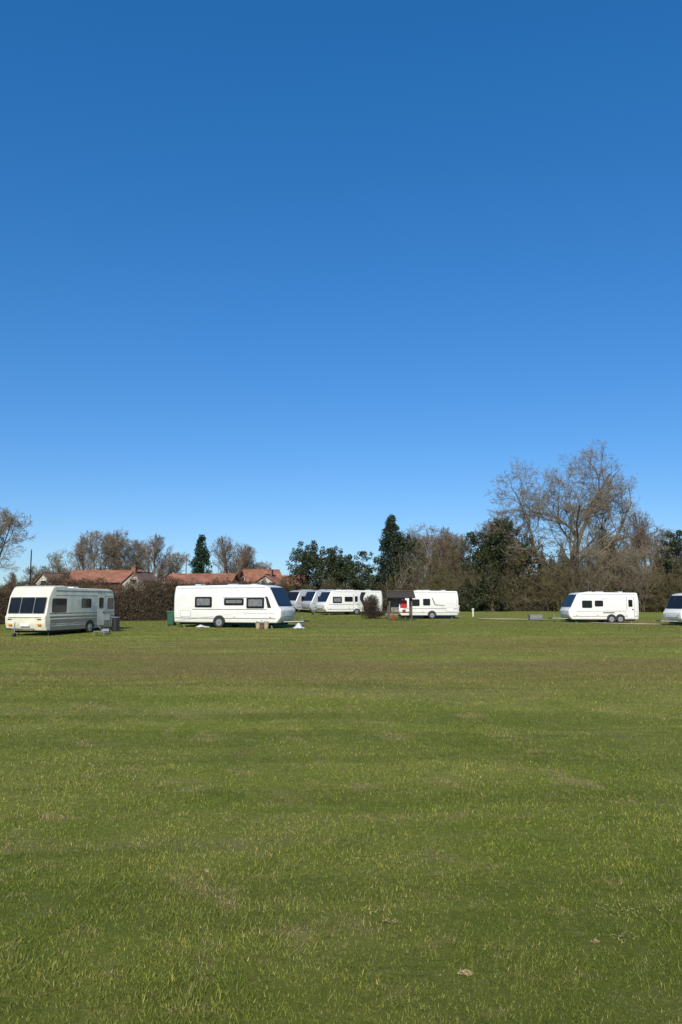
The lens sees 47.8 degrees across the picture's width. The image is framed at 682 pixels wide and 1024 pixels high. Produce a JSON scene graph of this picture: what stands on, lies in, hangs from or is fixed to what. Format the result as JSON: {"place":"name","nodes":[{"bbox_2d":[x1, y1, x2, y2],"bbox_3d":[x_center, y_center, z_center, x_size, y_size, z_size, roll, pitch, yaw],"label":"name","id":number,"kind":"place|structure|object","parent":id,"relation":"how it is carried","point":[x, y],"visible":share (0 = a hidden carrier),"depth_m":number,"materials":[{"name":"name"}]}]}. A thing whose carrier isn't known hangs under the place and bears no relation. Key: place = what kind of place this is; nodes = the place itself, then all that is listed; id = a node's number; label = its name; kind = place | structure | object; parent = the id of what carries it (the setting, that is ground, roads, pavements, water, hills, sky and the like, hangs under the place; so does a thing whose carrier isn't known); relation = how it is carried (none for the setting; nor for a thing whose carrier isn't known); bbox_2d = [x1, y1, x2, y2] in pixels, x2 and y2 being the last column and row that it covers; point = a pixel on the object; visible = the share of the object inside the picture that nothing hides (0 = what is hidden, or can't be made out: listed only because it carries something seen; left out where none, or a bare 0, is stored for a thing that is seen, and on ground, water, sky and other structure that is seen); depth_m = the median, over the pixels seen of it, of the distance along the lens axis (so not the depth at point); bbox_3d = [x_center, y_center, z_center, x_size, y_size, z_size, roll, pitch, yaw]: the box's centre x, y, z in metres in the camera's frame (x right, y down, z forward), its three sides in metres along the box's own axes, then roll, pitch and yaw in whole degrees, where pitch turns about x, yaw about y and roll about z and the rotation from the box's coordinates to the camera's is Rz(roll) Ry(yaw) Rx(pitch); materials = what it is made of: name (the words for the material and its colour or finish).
{"place":"outdoors","nodes":[
{"label":"outdoors","id":0,"kind":"place"},
{"bbox_2d":[0,611,681,1023],"bbox_3d":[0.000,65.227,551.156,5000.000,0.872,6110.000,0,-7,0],"label":"ground","id":1,"kind":"structure","parent":0,"point":[456,903],"depth_m":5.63,"materials":[{"name":"green plant"}]},
{"bbox_2d":[0,507,35,571],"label":"bare tree","id":2,"kind":"object","parent":1,"relation":"on","point":[6,526],"visible":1,"depth_m":73.14,"materials":[{"name":"brown plant"}]},
{"bbox_2d":[29,549,31,585],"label":"utility pole","id":3,"kind":"object","parent":1,"relation":"on","point":[30,565],"visible":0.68,"depth_m":77.86,"materials":[{"name":"brown wood"}]},
{"bbox_2d":[21,565,51,582],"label":"bare tree","id":4,"kind":"object","parent":1,"relation":"on","point":[36,575],"visible":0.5,"depth_m":128.83,"materials":[{"name":"brown plant"}]},
{"bbox_2d":[34,572,69,585],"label":"bungalow","id":5,"kind":"object","parent":1,"relation":"on","point":[43,576],"visible":0.1,"depth_m":119.89,"materials":[{"name":"brown tile"}]},
{"bbox_2d":[42,549,74,572],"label":"bare tree","id":6,"kind":"object","parent":1,"relation":"on","point":[56,560],"visible":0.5,"depth_m":126.48,"materials":[{"name":"brown plant"}]},
{"bbox_2d":[5,586,113,636],"bbox_3d":[-15.222,5.277,41.123,2.460,2.607,7.772,-2,-7,15],"label":"touring caravan","id":7,"kind":"object","parent":1,"relation":"on","point":[39,609],"visible":0.94,"depth_m":39.49,"materials":[{"name":"metal"}]},
{"bbox_2d":[52,598,66,612],"bbox_3d":[-14.457,4.794,39.504,0.030,0.720,1.230,-2,-7,15],"label":"window frame","id":8,"kind":"structure","parent":7,"relation":"in","point":[53,598],"depth_m":39.10,"materials":[{"name":"grey plastic"}]},
{"bbox_2d":[53,599,66,611],"bbox_3d":[-14.451,4.794,39.502,0.042,0.640,1.150,-2,-7,15],"label":"window","id":9,"kind":"structure","parent":7,"relation":"in","point":[59,605],"depth_m":39.48,"materials":[{"name":"glass"}]},
{"bbox_2d":[82,599,90,606],"bbox_3d":[-13.830,4.960,41.817,0.042,0.440,0.850,-2,-7,15],"label":"window","id":10,"kind":"structure","parent":7,"relation":"in","point":[85,602],"depth_m":41.78,"materials":[{"name":"glass"}]},
{"bbox_2d":[97,593,104,624],"bbox_3d":[-13.464,5.456,43.146,0.036,1.760,0.700,-2,-7,15],"label":"door","id":11,"kind":"structure","parent":7,"relation":"in","point":[100,615],"depth_m":43.12,"materials":[{"name":"metal"}]},
{"bbox_2d":[99,598,103,607],"bbox_3d":[-13.461,5.108,43.185,0.042,0.600,0.460,-2,-7,15],"label":"door window","id":12,"kind":"structure","parent":7,"relation":"in","point":[101,600],"depth_m":43.18,"materials":[{"name":"glass"}]},
{"bbox_2d":[108,599,113,607],"bbox_3d":[-13.209,5.241,44.118,0.042,0.550,0.550,-2,-7,15],"label":"window","id":13,"kind":"structure","parent":7,"relation":"in","point":[110,601],"depth_m":44.07,"materials":[{"name":"glass"}]},
{"bbox_2d":[69,537,100,569],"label":"bare tree","id":14,"kind":"object","parent":1,"relation":"on","point":[79,559],"visible":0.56,"depth_m":127.37,"materials":[{"name":"brown plant"}]},
{"bbox_2d":[70,530,128,569],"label":"bare tree","id":15,"kind":"object","parent":1,"relation":"on","point":[107,546],"visible":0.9,"depth_m":121.62,"materials":[{"name":"brown plant"}]},
{"bbox_2d":[99,627,109,633],"bbox_3d":[-12.369,6.158,40.159,0.649,0.439,0.300,0,-7,0],"label":"water carrier","id":16,"kind":"object","parent":1,"relation":"on","point":[107,630],"visible":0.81,"depth_m":40.05,"materials":[{"name":"plastic"}]},
{"bbox_2d":[69,570,141,592],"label":"bungalow","id":17,"kind":"object","parent":1,"relation":"on","point":[112,577],"visible":0.16,"depth_m":113.81,"materials":[{"name":"orange tile"}]},
{"bbox_2d":[111,617,119,630],"bbox_3d":[-12.629,6.263,43.066,0.479,0.780,0.460,0,-7,0],"label":"water barrel","id":18,"kind":"object","parent":1,"relation":"on","point":[115,623],"visible":0.97,"depth_m":42.89,"materials":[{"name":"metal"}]},
{"bbox_2d":[102,534,139,567],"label":"bare tree","id":19,"kind":"object","parent":1,"relation":"on","point":[120,553],"visible":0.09,"depth_m":132.77,"materials":[{"name":"brown plant"}]},
{"bbox_2d":[102,528,140,569],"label":"bare tree","id":20,"kind":"object","parent":1,"relation":"on","point":[117,536],"visible":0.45,"depth_m":124.55,"materials":[{"name":"brown plant"}]},
{"bbox_2d":[0,573,276,623],"bbox_3d":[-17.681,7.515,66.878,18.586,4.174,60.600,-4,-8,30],"label":"hedge","id":21,"kind":"object","parent":1,"relation":"on","point":[131,604],"visible":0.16,"depth_m":57.66,"materials":[{"name":"plant"}]},
{"bbox_2d":[120,539,157,573],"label":"bare tree","id":22,"kind":"object","parent":1,"relation":"on","point":[134,552],"visible":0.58,"depth_m":128.44,"materials":[{"name":"brown plant"}]},
{"bbox_2d":[120,565,160,590],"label":"bungalow","id":23,"kind":"object","parent":1,"relation":"on","point":[142,576],"visible":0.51,"depth_m":110.52,"materials":[{"name":"brown tile"}]},
{"bbox_2d":[137,534,173,579],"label":"bare tree","id":24,"kind":"object","parent":1,"relation":"on","point":[153,544],"visible":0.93,"depth_m":121.57,"materials":[{"name":"brown plant"}]},
{"bbox_2d":[166,611,175,624],"bbox_3d":[-10.925,6.841,49.541,0.540,0.930,0.598,0,-7,0],"label":"green bin","id":25,"kind":"object","parent":1,"relation":"on","point":[170,618],"visible":0.85,"depth_m":49.31,"materials":[{"name":"plastic"}]},
{"bbox_2d":[158,552,190,581],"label":"bare tree","id":26,"kind":"object","parent":1,"relation":"on","point":[176,566],"visible":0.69,"depth_m":129.31,"materials":[{"name":"brown plant"}]},
{"bbox_2d":[188,534,212,573],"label":"conifer tree","id":27,"kind":"object","parent":1,"relation":"on","point":[199,562],"visible":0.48,"depth_m":107.46,"materials":[{"name":"green plant"}]},
{"bbox_2d":[163,573,239,589],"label":"bungalow","id":28,"kind":"object","parent":1,"relation":"on","point":[203,578],"visible":0.16,"depth_m":102.49,"materials":[{"name":"orange tile"}]},
{"bbox_2d":[208,535,247,579],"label":"bare tree","id":29,"kind":"object","parent":1,"relation":"on","point":[223,555],"visible":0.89,"depth_m":112.12,"materials":[{"name":"brown plant"}]},
{"bbox_2d":[222,541,257,572],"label":"bare tree","id":30,"kind":"object","parent":1,"relation":"on","point":[236,545],"visible":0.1,"depth_m":118.72,"materials":[{"name":"brown plant"}]},
{"bbox_2d":[174,584,308,627],"bbox_3d":[-5.970,5.808,47.531,8.622,2.717,2.410,-2,-7,19],"label":"touring caravan","id":31,"kind":"object","parent":1,"relation":"on","point":[218,606],"visible":0.97,"depth_m":46.67,"materials":[{"name":"plastic"}]},
{"bbox_2d":[195,597,210,606],"bbox_3d":[-8.440,5.529,47.194,1.100,0.580,0.042,-2,-7,19],"label":"window","id":32,"kind":"structure","parent":31,"relation":"in","point":[196,598],"depth_m":47.19,"materials":[{"name":"plastic"}]},
{"bbox_2d":[224,599,242,604],"bbox_3d":[-6.478,5.432,46.525,1.250,0.360,0.042,-2,-7,19],"label":"window","id":33,"kind":"structure","parent":31,"relation":"in","point":[225,603],"depth_m":46.51,"materials":[{"name":"plastic"}]},
{"bbox_2d":[246,597,263,608],"bbox_3d":[-5.129,5.449,46.062,1.180,0.660,0.030,-2,-7,19],"label":"window frame","id":34,"kind":"structure","parent":31,"relation":"in","point":[248,597],"depth_m":46.09,"materials":[{"name":"white plastic"}]},
{"bbox_2d":[247,598,263,607],"bbox_3d":[-5.131,5.448,46.056,1.100,0.580,0.042,-2,-7,19],"label":"window","id":35,"kind":"structure","parent":31,"relation":"in","point":[262,606],"depth_m":46.00,"materials":[{"name":"glass"}]},
{"bbox_2d":[228,544,258,575],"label":"bare tree","id":36,"kind":"object","parent":1,"relation":"on","point":[247,562],"visible":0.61,"depth_m":113.41,"materials":[{"name":"brown plant"}]},
{"bbox_2d":[255,621,259,628],"bbox_3d":[-4.861,6.629,45.138,0.330,0.472,0.322,-5,-8,38],"label":"plant pot","id":37,"kind":"object","parent":1,"relation":"on","point":[257,625],"visible":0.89,"depth_m":45.02,"materials":[{"name":"beige ceramic"}]},
{"bbox_2d":[239,569,283,584],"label":"bungalow","id":38,"kind":"object","parent":1,"relation":"on","point":[252,573],"visible":0.3,"depth_m":110.72,"materials":[{"name":"red tile"}]},
{"bbox_2d":[251,561,271,568],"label":"bare tree","id":39,"kind":"object","parent":1,"relation":"on","point":[260,566],"visible":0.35,"depth_m":115.24,"materials":[{"name":"brown plant"}]},
{"bbox_2d":[254,568,290,586],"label":"bungalow","id":40,"kind":"object","parent":1,"relation":"on","point":[270,576],"visible":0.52,"depth_m":105.49,"materials":[{"name":"brick"}]},
{"bbox_2d":[282,571,304,589],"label":"bungalow","id":41,"kind":"object","parent":1,"relation":"on","point":[287,578],"visible":0.03,"depth_m":116.61,"materials":[{"name":"red brick"}]},
{"bbox_2d":[293,623,303,628],"bbox_3d":[-2.511,6.771,45.829,0.768,0.332,0.783,0,-7,0],"label":"tarpaulin","id":42,"kind":"object","parent":1,"relation":"on","point":[298,625],"visible":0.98,"depth_m":45.66,"materials":[{"name":"white plastic"}]},
{"bbox_2d":[288,590,316,611],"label":"touring caravan","id":43,"kind":"object","parent":1,"relation":"on","point":[296,597],"visible":0.24,"depth_m":90.80,"materials":[{"name":"silver metal"}]},
{"bbox_2d":[285,540,333,590],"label":"evergreen tree","id":44,"kind":"object","parent":1,"relation":"on","point":[308,559],"visible":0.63,"depth_m":99.26,"materials":[{"name":"green plant"}]},
{"bbox_2d":[295,589,331,612],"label":"touring caravan","id":45,"kind":"object","parent":1,"relation":"on","point":[310,600],"visible":0.3,"depth_m":87.45,"materials":[{"name":"silver metal"}]},
{"bbox_2d":[1,562,655,591],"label":"distant tree line","id":46,"kind":"object","parent":1,"relation":"on","point":[15,576],"visible":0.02,"depth_m":155.25,"materials":[{"name":"brown plant"}]},
{"bbox_2d":[307,546,354,589],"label":"evergreen tree","id":47,"kind":"object","parent":1,"relation":"on","point":[332,557],"visible":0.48,"depth_m":99.88,"materials":[{"name":"green plant"}]},
{"bbox_2d":[308,589,381,614],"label":"touring caravan","id":48,"kind":"object","parent":1,"relation":"on","point":[336,601],"visible":0.87,"depth_m":81.58,"materials":[{"name":"plastic"}]},
{"bbox_2d":[345,597,352,600],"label":"window","id":49,"kind":"structure","parent":48,"relation":"in","point":[346,598],"depth_m":81.65,"materials":[{"name":"glass"}]},
{"bbox_2d":[354,594,358,609],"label":"door","id":50,"kind":"structure","parent":48,"relation":"in","point":[355,606],"depth_m":82.02,"materials":[{"name":"white plastic"}]},
{"bbox_2d":[334,555,360,589],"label":"holly tree","id":51,"kind":"object","parent":1,"relation":"on","point":[354,576],"visible":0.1,"depth_m":102.42,"materials":[{"name":"green plant"}]},
{"bbox_2d":[342,551,379,590],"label":"holly tree","id":52,"kind":"object","parent":1,"relation":"on","point":[358,582],"visible":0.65,"depth_m":98.13,"materials":[{"name":"green plant"}]},
{"bbox_2d":[354,594,386,618],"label":"round bush","id":53,"kind":"object","parent":1,"relation":"on","point":[370,607],"visible":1,"depth_m":70.16,"materials":[{"name":"brown plant"}]},
{"bbox_2d":[373,514,411,606],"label":"evergreen tree","id":54,"kind":"object","parent":1,"relation":"on","point":[391,538],"visible":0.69,"depth_m":99.18,"materials":[{"name":"green plant"}]},
{"bbox_2d":[384,590,415,620],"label":"notice shelter","id":55,"kind":"object","parent":1,"relation":"on","point":[392,596],"visible":0.94,"depth_m":65.50,"materials":[{"name":"brown wood"}]},
{"bbox_2d":[401,601,406,606],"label":"cabinet door","id":56,"kind":"structure","parent":55,"relation":"in","point":[403,603],"depth_m":65.47,"materials":[{"name":"red paint"}]},
{"bbox_2d":[389,534,425,589],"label":"holly tree","id":57,"kind":"object","parent":1,"relation":"on","point":[408,548],"visible":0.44,"depth_m":98.37,"materials":[{"name":"green plant"}]},
{"bbox_2d":[407,535,434,583],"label":"bare tree","id":58,"kind":"object","parent":1,"relation":"on","point":[422,537],"visible":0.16,"depth_m":109.08,"materials":[{"name":"brown plant"}]},
{"bbox_2d":[384,590,458,618],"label":"touring caravan","id":59,"kind":"object","parent":1,"relation":"on","point":[432,604],"visible":0.76,"depth_m":70.94,"materials":[{"name":"plastic"}]},
{"bbox_2d":[412,600,418,605],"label":"window","id":60,"kind":"structure","parent":59,"relation":"in","point":[414,602],"depth_m":70.67,"materials":[{"name":"glass"}]},
{"bbox_2d":[423,599,429,604],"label":"window","id":61,"kind":"structure","parent":59,"relation":"in","point":[426,601],"depth_m":70.83,"materials":[{"name":"glass"}]},
{"bbox_2d":[402,524,443,581],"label":"bare tree","id":62,"kind":"object","parent":1,"relation":"on","point":[428,560],"visible":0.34,"depth_m":104.50,"materials":[{"name":"brown plant"}]},
{"bbox_2d":[418,534,455,579],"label":"bare tree","id":63,"kind":"object","parent":1,"relation":"on","point":[427,547],"visible":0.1,"depth_m":111.59,"materials":[{"name":"brown plant"}]},
{"bbox_2d":[422,525,458,568],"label":"bare tree","id":64,"kind":"object","parent":1,"relation":"on","point":[446,530],"visible":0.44,"depth_m":107.53,"materials":[{"name":"brown plant"}]},
{"bbox_2d":[430,533,470,567],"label":"bare tree","id":65,"kind":"object","parent":1,"relation":"on","point":[460,544],"visible":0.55,"depth_m":105.08,"materials":[{"name":"brown plant"}]},
{"bbox_2d":[448,585,467,610],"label":"holly bush","id":66,"kind":"object","parent":1,"relation":"on","point":[458,597],"visible":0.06,"depth_m":93.55,"materials":[{"name":"green plant"}]},
{"bbox_2d":[253,775,664,975],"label":"dry grass clumps","id":67,"kind":"object","parent":1,"relation":"on","point":[467,972],"visible":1,"depth_m":4.05,"materials":[{"name":"beige plant"}]},
{"bbox_2d":[447,535,472,572],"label":"bare tree","id":68,"kind":"object","parent":1,"relation":"on","point":[464,550],"visible":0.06,"depth_m":108.38,"materials":[{"name":"brown plant"}]},
{"bbox_2d":[261,573,680,611],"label":"hedge","id":69,"kind":"object","parent":1,"relation":"on","point":[534,606],"visible":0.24,"depth_m":92.76,"materials":[{"name":"plant"}]},
{"bbox_2d":[454,577,488,611],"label":"holly bush","id":70,"kind":"object","parent":1,"relation":"on","point":[467,607],"visible":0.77,"depth_m":91.67,"materials":[{"name":"green plant"}]},
{"bbox_2d":[459,531,495,583],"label":"ivy clad tree","id":71,"kind":"object","parent":1,"relation":"on","point":[472,537],"visible":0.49,"depth_m":97.61,"materials":[{"name":"green plant"}]},
{"bbox_2d":[465,516,516,564],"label":"bare tree","id":72,"kind":"object","parent":1,"relation":"on","point":[488,528],"visible":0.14,"depth_m":102.53,"materials":[{"name":"brown plant"}]},
{"bbox_2d":[471,572,514,611],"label":"holly bush","id":73,"kind":"object","parent":1,"relation":"on","point":[480,585],"visible":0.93,"depth_m":91.07,"materials":[{"name":"green plant"}]},
{"bbox_2d":[478,618,527,619],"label":"gravel pitch","id":74,"kind":"object","parent":1,"relation":"on","point":[503,618],"visible":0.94,"depth_m":71.13,"materials":[{"name":"beige gravel"}]},
{"bbox_2d":[474,516,535,599],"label":"ivy clad tree","id":75,"kind":"object","parent":1,"relation":"on","point":[500,543],"visible":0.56,"depth_m":95.75,"materials":[{"name":"green plant"}]},
{"bbox_2d":[486,508,532,564],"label":"bare tree","id":76,"kind":"object","parent":1,"relation":"on","point":[512,513],"visible":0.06,"depth_m":106.88,"materials":[{"name":"brown plant"}]},
{"bbox_2d":[502,532,553,606],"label":"ivy clad tree","id":77,"kind":"object","parent":1,"relation":"on","point":[527,557],"visible":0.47,"depth_m":93.78,"materials":[{"name":"green plant"}]},
{"bbox_2d":[382,543,681,611],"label":"hedgerow","id":78,"kind":"object","parent":1,"relation":"on","point":[580,577],"visible":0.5,"depth_m":91.54,"materials":[{"name":"brown plant"}]},
{"bbox_2d":[528,615,542,620],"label":"storage box","id":79,"kind":"object","parent":1,"relation":"on","point":[534,617],"visible":0.93,"depth_m":69.01,"materials":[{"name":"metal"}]},
{"bbox_2d":[535,549,575,589],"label":"ivy clad tree","id":80,"kind":"object","parent":1,"relation":"on","point":[572,557],"visible":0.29,"depth_m":95.45,"materials":[{"name":"green plant"}]},
{"bbox_2d":[430,541,681,589],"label":"hedge","id":81,"kind":"object","parent":1,"relation":"on","point":[435,558],"visible":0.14,"depth_m":96.44,"materials":[{"name":"plant"}]},
{"bbox_2d":[486,439,660,584],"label":"bare tree","id":82,"kind":"object","parent":1,"relation":"on","point":[594,509],"visible":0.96,"depth_m":96.20,"materials":[{"name":"brown plant"}]},
{"bbox_2d":[574,577,605,592],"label":"holly bush","id":83,"kind":"object","parent":1,"relation":"on","point":[582,584],"visible":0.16,"depth_m":89.58,"materials":[{"name":"green plant"}]},
{"bbox_2d":[548,591,638,622],"bbox_3d":[21.424,8.177,65.951,7.472,2.717,2.410,0,-7,-4],"label":"touring caravan","id":84,"kind":"object","parent":1,"relation":"on","point":[612,607],"visible":0.98,"depth_m":64.91,"materials":[{"name":"plastic"}]},
{"bbox_2d":[582,601,591,607],"bbox_3d":[20.722,7.767,64.787,0.800,0.550,0.042,0,-7,-4],"label":"window","id":85,"kind":"structure","parent":84,"relation":"in","point":[586,604],"depth_m":64.77,"materials":[{"name":"glass"}]},
{"bbox_2d":[595,601,602,605],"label":"window","id":86,"kind":"structure","parent":84,"relation":"in","point":[597,603],"depth_m":64.85,"materials":[{"name":"glass"}]},
{"bbox_2d":[627,597,633,617],"bbox_3d":[24.463,8.071,65.019,0.600,1.760,0.036,0,-7,-4],"label":"door","id":87,"kind":"structure","parent":84,"relation":"in","point":[630,613],"depth_m":64.98,"materials":[{"name":"white plastic"}]},
{"bbox_2d":[628,600,632,606],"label":"door window","id":88,"kind":"structure","parent":84,"relation":"in","point":[630,604],"depth_m":65.02,"materials":[{"name":"glass"}]},
{"bbox_2d":[587,521,632,569],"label":"bare tree","id":89,"kind":"object","parent":1,"relation":"on","point":[606,540],"visible":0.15,"depth_m":104.69,"materials":[{"name":"brown plant"}]},
{"bbox_2d":[590,622,653,623],"bbox_3d":[23.514,9.182,63.461,5.526,0.103,5.137,0,-7,0],"label":"gravel pitch","id":90,"kind":"object","parent":1,"relation":"on","point":[622,623],"visible":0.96,"depth_m":63.80,"materials":[{"name":"beige gravel"}]},
{"bbox_2d":[608,535,652,572],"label":"bare tree","id":91,"kind":"object","parent":1,"relation":"on","point":[622,545],"visible":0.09,"depth_m":110.06,"materials":[{"name":"brown plant"}]},
{"bbox_2d":[618,510,670,579],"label":"bare tree","id":92,"kind":"object","parent":1,"relation":"on","point":[640,539],"visible":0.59,"depth_m":100.39,"materials":[{"name":"brown plant"}]},
{"bbox_2d":[630,528,681,578],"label":"bare tree","id":93,"kind":"object","parent":1,"relation":"on","point":[659,537],"visible":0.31,"depth_m":103.15,"materials":[{"name":"brown plant"}]},
{"bbox_2d":[656,593,681,624],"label":"touring caravan","id":94,"kind":"object","parent":1,"relation":"on","point":[672,612],"visible":0.97,"depth_m":60.96,"materials":[{"name":"plastic"}]},
{"bbox_2d":[660,530,681,580],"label":"ivy clad tree","id":95,"kind":"object","parent":1,"relation":"on","point":[672,551],"visible":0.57,"depth_m":91.76,"materials":[{"name":"green plant"}]},
{"bbox_2d":[0,0,681,590],"label":"sky","id":96,"kind":"structure","parent":0,"point":[275,275],"materials":[{"name":"blue"}]}
]}

